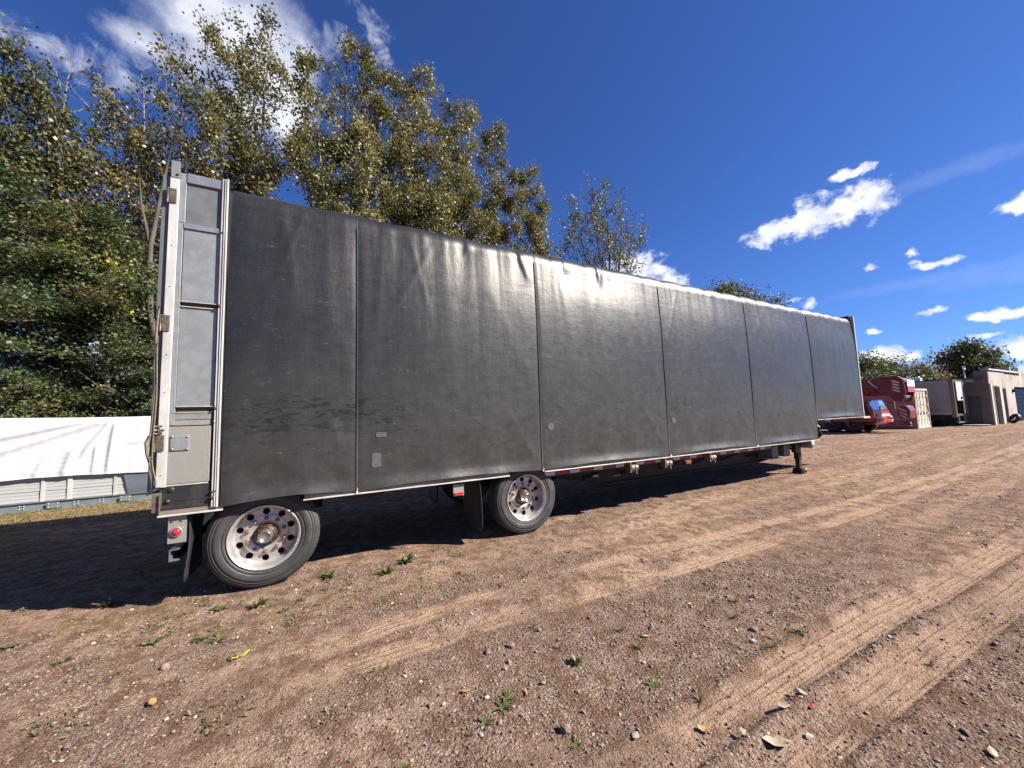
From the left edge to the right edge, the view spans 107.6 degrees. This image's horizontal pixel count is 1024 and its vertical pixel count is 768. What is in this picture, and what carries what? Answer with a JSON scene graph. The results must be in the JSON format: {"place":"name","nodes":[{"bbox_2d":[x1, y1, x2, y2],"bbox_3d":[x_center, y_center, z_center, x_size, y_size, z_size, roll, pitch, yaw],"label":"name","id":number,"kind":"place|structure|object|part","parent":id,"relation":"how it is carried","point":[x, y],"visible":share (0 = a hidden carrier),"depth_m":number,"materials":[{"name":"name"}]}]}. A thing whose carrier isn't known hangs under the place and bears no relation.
{"place":"outdoors","nodes":[
{"label":"outdoors","id":0,"kind":"place"},
{"bbox_2d":[0,420,1023,767],"bbox_3d":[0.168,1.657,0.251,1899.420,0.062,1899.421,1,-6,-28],"label":"ground","id":1,"kind":"structure","parent":0,"point":[972,464],"depth_m":2.93,"materials":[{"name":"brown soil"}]},
{"bbox_2d":[0,641,25,650],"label":"weed","id":2,"kind":"object","parent":1,"relation":"on","point":[7,647],"visible":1,"depth_m":2.85,"materials":[{"name":"green plant"}]},
{"bbox_2d":[0,12,94,340],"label":"autumn tree","id":3,"kind":"object","parent":1,"relation":"on","point":[8,88],"visible":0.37,"depth_m":11.69,"materials":[{"name":"green plant"}]},
{"bbox_2d":[0,364,122,417],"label":"bush","id":4,"kind":"object","parent":1,"relation":"on","point":[11,381],"visible":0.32,"depth_m":9.54,"materials":[{"name":"green plant"}]},
{"bbox_2d":[52,655,74,664],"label":"weed","id":5,"kind":"object","parent":1,"relation":"on","point":[60,661],"visible":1,"depth_m":2.67,"materials":[{"name":"green plant"}]},
{"bbox_2d":[63,743,70,749],"bbox_3d":[-2.303,1.875,1.940,0.026,0.017,0.040,1,-6,-28],"label":"stone","id":6,"kind":"object","parent":1,"relation":"on","point":[67,745],"visible":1,"depth_m":1.93,"materials":[{"name":"pink stone"}]},
{"bbox_2d":[0,31,140,414],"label":"autumn tree","id":7,"kind":"object","parent":1,"relation":"on","point":[56,115],"visible":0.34,"depth_m":12.19,"materials":[{"name":"green plant"}]},
{"bbox_2d":[0,157,148,414],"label":"locust tree","id":8,"kind":"object","parent":1,"relation":"on","point":[9,190],"visible":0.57,"depth_m":10.47,"materials":[{"name":"green plant"}]},
{"bbox_2d":[0,205,155,416],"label":"locust tree","id":9,"kind":"object","parent":1,"relation":"on","point":[31,223],"visible":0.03,"depth_m":11.60,"materials":[{"name":"green plant"}]},
{"bbox_2d":[0,197,158,417],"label":"locust tree","id":10,"kind":"object","parent":1,"relation":"on","point":[103,221],"visible":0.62,"depth_m":10.63,"materials":[{"name":"green plant"}]},
{"bbox_2d":[0,498,161,530],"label":"grass strip","id":11,"kind":"object","parent":1,"relation":"on","point":[89,519],"depth_m":7.13,"materials":[{"name":"dry grass"}]},
{"bbox_2d":[0,472,161,514],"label":"panel stack","id":12,"kind":"object","parent":1,"relation":"on","point":[36,494],"visible":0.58,"depth_m":7.92,"materials":[{"name":"metal"}]},
{"bbox_2d":[0,416,150,481],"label":"white tarpaulin","id":13,"kind":"object","parent":12,"relation":"on","point":[41,447],"visible":0.33,"depth_m":7.96,"materials":[{"name":"white plastic"}]},
{"bbox_2d":[25,368,152,417],"bbox_3d":[-10.576,1.254,11.161,3.611,3.440,4.214,-2,-5,4],"label":"bush","id":14,"kind":"object","parent":1,"relation":"on","point":[143,392],"visible":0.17,"depth_m":10.45,"materials":[{"name":"green plant"}]},
{"bbox_2d":[57,235,153,415],"bbox_3d":[-11.708,-0.519,10.937,1.892,7.009,2.328,-1,-5,-5],"label":"sapling","id":15,"kind":"object","parent":1,"relation":"on","point":[108,260],"visible":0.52,"depth_m":10.81,"materials":[{"name":"green plant"}]},
{"bbox_2d":[56,281,157,416],"bbox_3d":[-11.033,-0.353,12.454,4.828,6.890,5.329,-5,-6,33],"label":"locust tree","id":16,"kind":"object","parent":1,"relation":"on","point":[103,362],"visible":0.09,"depth_m":11.19,"materials":[{"name":"green plant"}]},
{"bbox_2d":[97,596,123,608],"bbox_3d":[-3.735,2.024,3.485,0.175,0.070,0.196,-3,-5,18],"label":"weed","id":17,"kind":"object","parent":1,"relation":"on","point":[108,602],"visible":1,"depth_m":3.49,"materials":[{"name":"green plant"}]},
{"bbox_2d":[35,58,205,415],"bbox_3d":[-13.279,-4.210,12.709,3.412,14.770,3.910,-3,-5,17],"label":"autumn tree","id":18,"kind":"object","parent":1,"relation":"on","point":[137,136],"visible":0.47,"depth_m":12.68,"materials":[{"name":"green plant"}]},
{"bbox_2d":[138,635,165,645],"bbox_3d":[-2.730,1.949,2.844,0.154,0.037,0.126,-3,-5,13],"label":"weed","id":19,"kind":"object","parent":1,"relation":"on","point":[153,641],"visible":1,"depth_m":2.85,"materials":[{"name":"green plant"}]},
{"bbox_2d":[132,138,172,341],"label":"dead tree","id":20,"kind":"object","parent":1,"relation":"on","point":[149,303],"visible":0.48,"depth_m":11.71,"materials":[{"name":"grey wood"}]},
{"bbox_2d":[148,698,156,704],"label":"fallen leaf","id":21,"kind":"object","parent":1,"relation":"on","point":[151,701],"visible":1,"depth_m":2.22,"materials":[{"name":"plant"}]},
{"bbox_2d":[87,31,232,281],"bbox_3d":[-12.373,-5.014,13.408,4.115,16.427,3.036,1,-6,-28],"label":"autumn tree","id":22,"kind":"object","parent":1,"relation":"on","point":[161,99],"visible":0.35,"depth_m":13.57,"materials":[{"name":"green plant"}]},
{"bbox_2d":[159,662,169,669],"bbox_3d":[-2.364,1.923,2.553,0.056,0.042,0.056,-5,-6,30],"label":"stone","id":23,"kind":"object","parent":1,"relation":"on","point":[164,666],"visible":1,"depth_m":2.54,"materials":[{"name":"pink stone"}]},
{"bbox_2d":[188,633,210,642],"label":"weed","id":24,"kind":"object","parent":1,"relation":"on","point":[204,636],"visible":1,"depth_m":2.87,"materials":[{"name":"green plant"}]},
{"bbox_2d":[205,632,228,643],"bbox_3d":[-2.248,1.939,2.856,0.145,0.033,0.138,0,-5,-18],"label":"weed","id":25,"kind":"object","parent":1,"relation":"on","point":[218,637],"visible":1,"depth_m":2.87,"materials":[{"name":"green plant"}]},
{"bbox_2d":[210,603,231,612],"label":"weed","id":26,"kind":"object","parent":1,"relation":"on","point":[220,607],"visible":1,"depth_m":3.34,"materials":[{"name":"green plant"}]},
{"bbox_2d":[135,2,319,200],"bbox_3d":[-10.873,-6.478,14.882,5.830,19.509,5.043,1,-6,-28],"label":"poplar tree","id":27,"kind":"object","parent":1,"relation":"on","point":[247,154],"visible":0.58,"depth_m":14.98,"materials":[{"name":"green plant"}]},
{"bbox_2d":[233,647,250,657],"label":"fallen leaf","id":28,"kind":"object","parent":1,"relation":"on","point":[245,651],"visible":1,"depth_m":2.66,"materials":[{"name":"yellow plant"}]},
{"bbox_2d":[249,597,271,607],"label":"weed","id":29,"kind":"object","parent":1,"relation":"on","point":[260,601],"visible":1,"depth_m":3.37,"materials":[{"name":"green plant"}]},
{"bbox_2d":[320,569,335,577],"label":"weed","id":30,"kind":"object","parent":1,"relation":"on","point":[327,575],"visible":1,"depth_m":3.96,"materials":[{"name":"green plant"}]},
{"bbox_2d":[268,26,429,223],"bbox_3d":[-7.398,-6.768,16.977,7.219,20.235,5.588,1,-6,-28],"label":"poplar tree","id":31,"kind":"object","parent":1,"relation":"on","point":[358,133],"visible":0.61,"depth_m":16.80,"materials":[{"name":"green plant"}]},
{"bbox_2d":[376,564,394,574],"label":"weed","id":32,"kind":"object","parent":1,"relation":"on","point":[385,570],"visible":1,"depth_m":4.01,"materials":[{"name":"green plant"}]},
{"bbox_2d":[344,117,437,225],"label":"poplar tree","id":33,"kind":"object","parent":1,"relation":"on","point":[399,216],"visible":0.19,"depth_m":18.69,"materials":[{"name":"green plant"}]},
{"bbox_2d":[396,762,410,767],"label":"weed","id":34,"kind":"object","parent":1,"relation":"on","point":[404,765],"visible":1,"depth_m":1.76,"materials":[{"name":"green plant"}]},
{"bbox_2d":[397,552,418,563],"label":"weed","id":35,"kind":"object","parent":1,"relation":"on","point":[406,558],"visible":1,"depth_m":4.32,"materials":[{"name":"green plant"}]},
{"bbox_2d":[383,60,467,233],"bbox_3d":[-4.253,-6.782,18.725,4.196,20.363,4.279,-1,-5,-12],"label":"poplar tree","id":36,"kind":"object","parent":1,"relation":"on","point":[425,200],"visible":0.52,"depth_m":18.73,"materials":[{"name":"green plant"}]},
{"bbox_2d":[429,92,501,243],"bbox_3d":[-2.701,-6.536,20.337,4.497,20.045,4.343,1,-6,-28],"label":"poplar tree","id":37,"kind":"object","parent":1,"relation":"on","point":[458,178],"visible":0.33,"depth_m":20.41,"materials":[{"name":"green plant"}]},
{"bbox_2d":[477,716,494,730],"bbox_3d":[-0.150,1.803,1.999,0.093,0.018,0.093,-5,-6,30],"label":"weed","id":38,"kind":"object","parent":1,"relation":"on","point":[486,720],"visible":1,"depth_m":2.01,"materials":[{"name":"green plant"}]},
{"bbox_2d":[485,648,490,654],"bbox_3d":[-0.170,1.871,2.620,0.046,0.030,0.054,1,-6,-28],"label":"stone","id":39,"kind":"object","parent":1,"relation":"on","point":[487,651],"visible":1,"depth_m":2.60,"materials":[{"name":"stone"}]},
{"bbox_2d":[471,117,536,252],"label":"poplar tree","id":40,"kind":"object","parent":1,"relation":"on","point":[498,233],"visible":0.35,"depth_m":22.23,"materials":[{"name":"green plant"}]},
{"bbox_2d":[495,700,512,714],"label":"weed","id":41,"kind":"object","parent":1,"relation":"on","point":[505,705],"visible":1,"depth_m":2.11,"materials":[{"name":"green plant"}]},
{"bbox_2d":[15,489,998,746],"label":"pebbles","id":42,"kind":"object","parent":1,"relation":"on","point":[577,691],"visible":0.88,"depth_m":2.49,"materials":[{"name":"stone"}]},
{"bbox_2d":[499,690,515,703],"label":"weed","id":43,"kind":"object","parent":1,"relation":"on","point":[506,694],"visible":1,"depth_m":2.18,"materials":[{"name":"green plant"}]},
{"bbox_2d":[144,160,870,588],"bbox_3d":[2.789,0.144,8.127,15.204,4.196,2.691,1,-6,-28],"label":"curtain trailer","id":44,"kind":"object","parent":1,"relation":"on","point":[306,360],"visible":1,"depth_m":4.58,"materials":[{"name":"plastic"}]},
{"bbox_3d":[-3.887,-0.398,4.606,0.054,3.010,2.578,1,-6,-28],"label":"door","id":45,"kind":"part","parent":44,"relation":"part of","materials":[{"name":"grey metal"}]},
{"bbox_2d":[505,642,514,648],"bbox_3d":[-0.015,1.870,2.683,0.068,0.035,0.055,-2,-5,7],"label":"stone","id":46,"kind":"object","parent":1,"relation":"on","point":[510,645],"visible":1,"depth_m":2.67,"materials":[{"name":"stone"}]},
{"bbox_2d":[2,498,1021,767],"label":"leaf crumbs","id":47,"kind":"object","parent":1,"relation":"on","point":[522,662],"visible":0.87,"depth_m":2.41,"materials":[{"name":"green plant"}]},
{"bbox_2d":[1,485,1023,767],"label":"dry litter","id":48,"kind":"object","parent":1,"relation":"on","point":[455,651],"visible":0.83,"depth_m":2.69,"materials":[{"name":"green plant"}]},
{"bbox_2d":[14,496,1016,737],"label":"weed patches","id":49,"kind":"object","parent":1,"relation":"on","point":[231,658],"visible":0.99,"depth_m":3.05,"materials":[{"name":"green plant"}]},
{"bbox_2d":[511,160,563,258],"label":"poplar tree","id":50,"kind":"object","parent":1,"relation":"on","point":[536,221],"visible":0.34,"depth_m":23.06,"materials":[{"name":"green plant"}]},
{"bbox_2d":[559,723,570,734],"bbox_3d":[0.274,1.785,1.938,0.060,0.051,0.040,-4,-5,24],"label":"stone","id":51,"kind":"object","parent":1,"relation":"on","point":[565,728],"visible":1,"depth_m":1.93,"materials":[{"name":"stone"}]},
{"bbox_2d":[569,737,581,750],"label":"weed","id":52,"kind":"object","parent":1,"relation":"on","point":[574,744],"visible":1,"depth_m":1.86,"materials":[{"name":"green plant"}]},
{"bbox_2d":[571,654,583,666],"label":"weed","id":53,"kind":"object","parent":1,"relation":"on","point":[576,660],"visible":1,"depth_m":2.49,"materials":[{"name":"green plant"}]},
{"bbox_2d":[551,172,648,275],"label":"slender tree","id":54,"kind":"object","parent":1,"relation":"on","point":[608,246],"visible":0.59,"depth_m":25.53,"materials":[{"name":"green plant"}]},
{"bbox_2d":[631,730,638,738],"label":"fallen leaf","id":55,"kind":"object","parent":1,"relation":"on","point":[634,734],"visible":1,"depth_m":1.89,"materials":[{"name":"beige plant"}]},
{"bbox_2d":[634,639,644,649],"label":"weed","id":56,"kind":"object","parent":1,"relation":"on","point":[638,645],"visible":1,"depth_m":2.63,"materials":[{"name":"green plant"}]},
{"bbox_2d":[644,677,664,689],"bbox_3d":[0.850,1.812,2.264,0.108,0.021,0.106,1,-6,-28],"label":"weed","id":57,"kind":"object","parent":1,"relation":"on","point":[652,684],"visible":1,"depth_m":2.27,"materials":[{"name":"green plant"}]},
{"bbox_2d":[687,689,711,705],"bbox_3d":[1.055,1.774,2.124,0.140,0.054,0.143,1,-6,-28],"label":"dry tuft","id":58,"kind":"object","parent":1,"relation":"on","point":[698,698],"visible":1,"depth_m":2.13,"materials":[{"name":"beige plant"}]},
{"bbox_2d":[697,725,709,731],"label":"fallen leaf","id":59,"kind":"object","parent":1,"relation":"on","point":[702,728],"visible":1,"depth_m":1.94,"materials":[{"name":"plant"}]},
{"bbox_2d":[726,608,738,620],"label":"dry tuft","id":60,"kind":"object","parent":1,"relation":"on","point":[732,614],"visible":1,"depth_m":2.97,"materials":[{"name":"beige plant"}]},
{"bbox_2d":[727,596,741,601],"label":"dry tuft","id":61,"kind":"object","parent":1,"relation":"on","point":[734,599],"visible":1,"depth_m":3.20,"materials":[{"name":"beige plant"}]},
{"bbox_2d":[739,728,745,735],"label":"fallen leaf","id":62,"kind":"object","parent":1,"relation":"on","point":[743,731],"visible":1,"depth_m":1.90,"materials":[{"name":"beige plant"}]},
{"bbox_2d":[704,274,795,305],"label":"round tree","id":63,"kind":"object","parent":1,"relation":"on","point":[723,288],"visible":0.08,"depth_m":47.53,"materials":[{"name":"green plant"}]},
{"bbox_2d":[750,626,758,631],"bbox_3d":[1.792,1.815,2.773,0.058,0.032,0.047,1,-6,-28],"label":"stone","id":64,"kind":"object","parent":1,"relation":"on","point":[754,629],"visible":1,"depth_m":2.76,"materials":[{"name":"beige stone"}]},
{"bbox_2d":[767,640,780,647],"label":"dry tuft","id":65,"kind":"object","parent":1,"relation":"on","point":[773,645],"visible":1,"depth_m":2.57,"materials":[{"name":"beige plant"}]},
{"bbox_2d":[761,735,790,746],"bbox_3d":[1.304,1.764,1.849,0.100,0.029,0.085,1,-6,-28],"label":"fallen leaf","id":66,"kind":"object","parent":1,"relation":"on","point":[778,741],"visible":1,"depth_m":1.86,"materials":[{"name":"beige plant"}]},
{"bbox_2d":[777,701,789,707],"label":"fallen leaf","id":67,"kind":"object","parent":1,"relation":"on","point":[785,704],"visible":1,"depth_m":2.04,"materials":[{"name":"beige plant"}]},
{"bbox_2d":[794,687,805,694],"bbox_3d":[1.644,1.756,2.138,0.038,0.020,0.063,1,-6,-28],"label":"stone","id":68,"kind":"object","parent":1,"relation":"on","point":[798,690],"visible":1,"depth_m":2.13,"materials":[{"name":"grey stone"}]},
{"bbox_2d":[805,732,813,739],"bbox_3d":[1.490,1.770,1.880,0.042,0.022,0.031,1,-6,-28],"label":"stone","id":69,"kind":"object","parent":1,"relation":"on","point":[809,736],"visible":1,"depth_m":1.88,"materials":[{"name":"grey stone"}]},
{"bbox_2d":[823,376,915,432],"bbox_3d":[19.558,1.683,27.264,2.870,3.349,13.581,1,-6,-28],"label":"mobile crane","id":70,"kind":"object","parent":1,"relation":"on","point":[898,388],"visible":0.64,"depth_m":22.09,"materials":[{"name":"paint"}]},
{"bbox_2d":[818,389,931,428],"bbox_3d":[24.299,2.140,30.058,2.440,2.580,12.100,1,-6,-28],"label":"shipping container","id":71,"kind":"object","parent":1,"relation":"on","point":[919,403],"visible":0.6,"depth_m":24.99,"materials":[{"name":"metal"}]},
{"bbox_2d":[915,390,923,426],"bbox_3d":[26.658,1.594,24.558,1.080,2.380,0.130,1,-6,-28],"label":"door","id":72,"kind":"structure","parent":71,"relation":"in","point":[917,393],"depth_m":24.57,"materials":[{"name":"beige paint"}]},
{"bbox_2d":[920,390,929,425],"bbox_3d":[27.621,1.609,25.078,1.080,2.380,0.130,1,-6,-28],"label":"door","id":73,"kind":"structure","parent":71,"relation":"in","point":[923,395],"depth_m":25.04,"materials":[{"name":"beige paint"}]},
{"bbox_2d":[860,367,908,378],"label":"tree","id":74,"kind":"object","parent":1,"relation":"on","point":[868,376],"visible":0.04,"depth_m":42.89,"materials":[{"name":"green plant"}]},
{"bbox_2d":[858,349,911,378],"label":"tree","id":75,"kind":"object","parent":1,"relation":"on","point":[868,362],"visible":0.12,"depth_m":46.89,"materials":[{"name":"green plant"}]},
{"bbox_2d":[874,353,913,374],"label":"tree","id":76,"kind":"object","parent":1,"relation":"on","point":[908,369],"visible":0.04,"depth_m":49.68,"materials":[{"name":"green plant"}]},
{"bbox_2d":[876,364,937,379],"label":"tree","id":77,"kind":"object","parent":1,"relation":"on","point":[904,371],"visible":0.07,"depth_m":42.43,"materials":[{"name":"green plant"}]},
{"bbox_2d":[891,351,924,369],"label":"bare tree","id":78,"kind":"object","parent":1,"relation":"on","point":[904,360],"visible":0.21,"depth_m":51.09,"materials":[{"name":"grey plant"}]},
{"bbox_2d":[896,367,949,380],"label":"tree","id":79,"kind":"object","parent":1,"relation":"on","point":[925,376],"visible":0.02,"depth_m":41.70,"materials":[{"name":"green plant"}]},
{"bbox_2d":[906,357,954,379],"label":"autumn tree","id":80,"kind":"object","parent":1,"relation":"on","point":[928,367],"visible":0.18,"depth_m":47.92,"materials":[{"name":"green plant"}]},
{"bbox_2d":[922,658,939,669],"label":"dry tuft","id":81,"kind":"object","parent":1,"relation":"on","point":[930,664],"visible":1,"depth_m":2.37,"materials":[{"name":"beige plant"}]},
{"bbox_2d":[914,380,968,424],"bbox_3d":[28.135,1.824,31.003,2.560,3.170,12.140,1,-6,-28],"label":"box trailer","id":82,"kind":"object","parent":1,"relation":"on","point":[947,398],"visible":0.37,"depth_m":25.88,"materials":[{"name":"metal"}]},
{"bbox_3d":[30.532,0.480,25.571,1.100,1.270,0.110,1,-6,-28],"label":"rear door","id":83,"kind":"part","parent":82,"relation":"part of","materials":[{"name":"paint"}]},
{"bbox_3d":[31.464,0.940,26.063,0.980,2.160,0.050,1,-6,-28],"label":"rear door","id":84,"kind":"part","parent":82,"relation":"part of","materials":[{"name":"grey metal"}]},
{"bbox_2d":[935,369,956,378],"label":"autumn tree","id":85,"kind":"object","parent":1,"relation":"on","point":[943,373],"visible":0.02,"depth_m":48.18,"materials":[{"name":"green plant"}]},
{"bbox_2d":[914,366,1023,424],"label":"workshop building","id":86,"kind":"structure","parent":1,"relation":"on","point":[995,396],"depth_m":26.75,"materials":[{"name":"stucco"},{"name":"painted metal"},{"name":"glass"}]},
{"bbox_2d":[957,396,983,424],"bbox_3d":[32.449,1.882,26.580,0.130,2.030,1.170,1,-6,-28],"label":"side door","id":87,"kind":"structure","parent":86,"relation":"in","point":[975,413],"depth_m":26.39,"materials":[{"name":"metal"}]},
{"bbox_2d":[992,386,999,423],"bbox_3d":[34.122,1.480,26.483,1.570,2.710,0.120,1,-6,-28],"label":"doorway","id":88,"kind":"structure","parent":86,"relation":"in","point":[995,400],"depth_m":26.50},
{"bbox_2d":[1002,388,1007,422],"bbox_3d":[36.121,1.579,27.555,1.430,2.570,0.120,1,-6,-28],"label":"doorway","id":89,"kind":"structure","parent":86,"relation":"in","point":[1002,388],"depth_m":27.80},
{"bbox_2d":[1014,387,1023,420],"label":"roller door","id":90,"kind":"structure","parent":86,"relation":"in","point":[1019,391],"depth_m":30.13,"materials":[{"name":"metal"}]},
{"bbox_2d":[922,336,1015,378],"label":"oak tree","id":91,"kind":"object","parent":1,"relation":"on","point":[972,356],"visible":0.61,"depth_m":52.90,"materials":[{"name":"green plant"}]},
{"bbox_2d":[987,745,998,756],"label":"fallen leaf","id":92,"kind":"object","parent":1,"relation":"on","point":[991,751],"visible":1,"depth_m":1.75,"materials":[{"name":"beige plant"}]},
{"bbox_2d":[1002,358,1021,374],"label":"tree","id":93,"kind":"object","parent":1,"relation":"on","point":[1011,367],"visible":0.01,"depth_m":52.42,"materials":[{"name":"green plant"}]},
{"bbox_2d":[1008,414,1020,422],"bbox_3d":[36.250,2.484,27.030,0.200,0.720,0.720,27,6,21],"label":"tyre","id":94,"kind":"object","parent":1,"relation":"on","point":[1013,416],"visible":0.99,"depth_m":26.93,"materials":[{"name":"black rubber"}]},
{"bbox_2d":[0,0,1023,404],"label":"sky","id":95,"kind":"structure","parent":0,"point":[863,160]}
]}

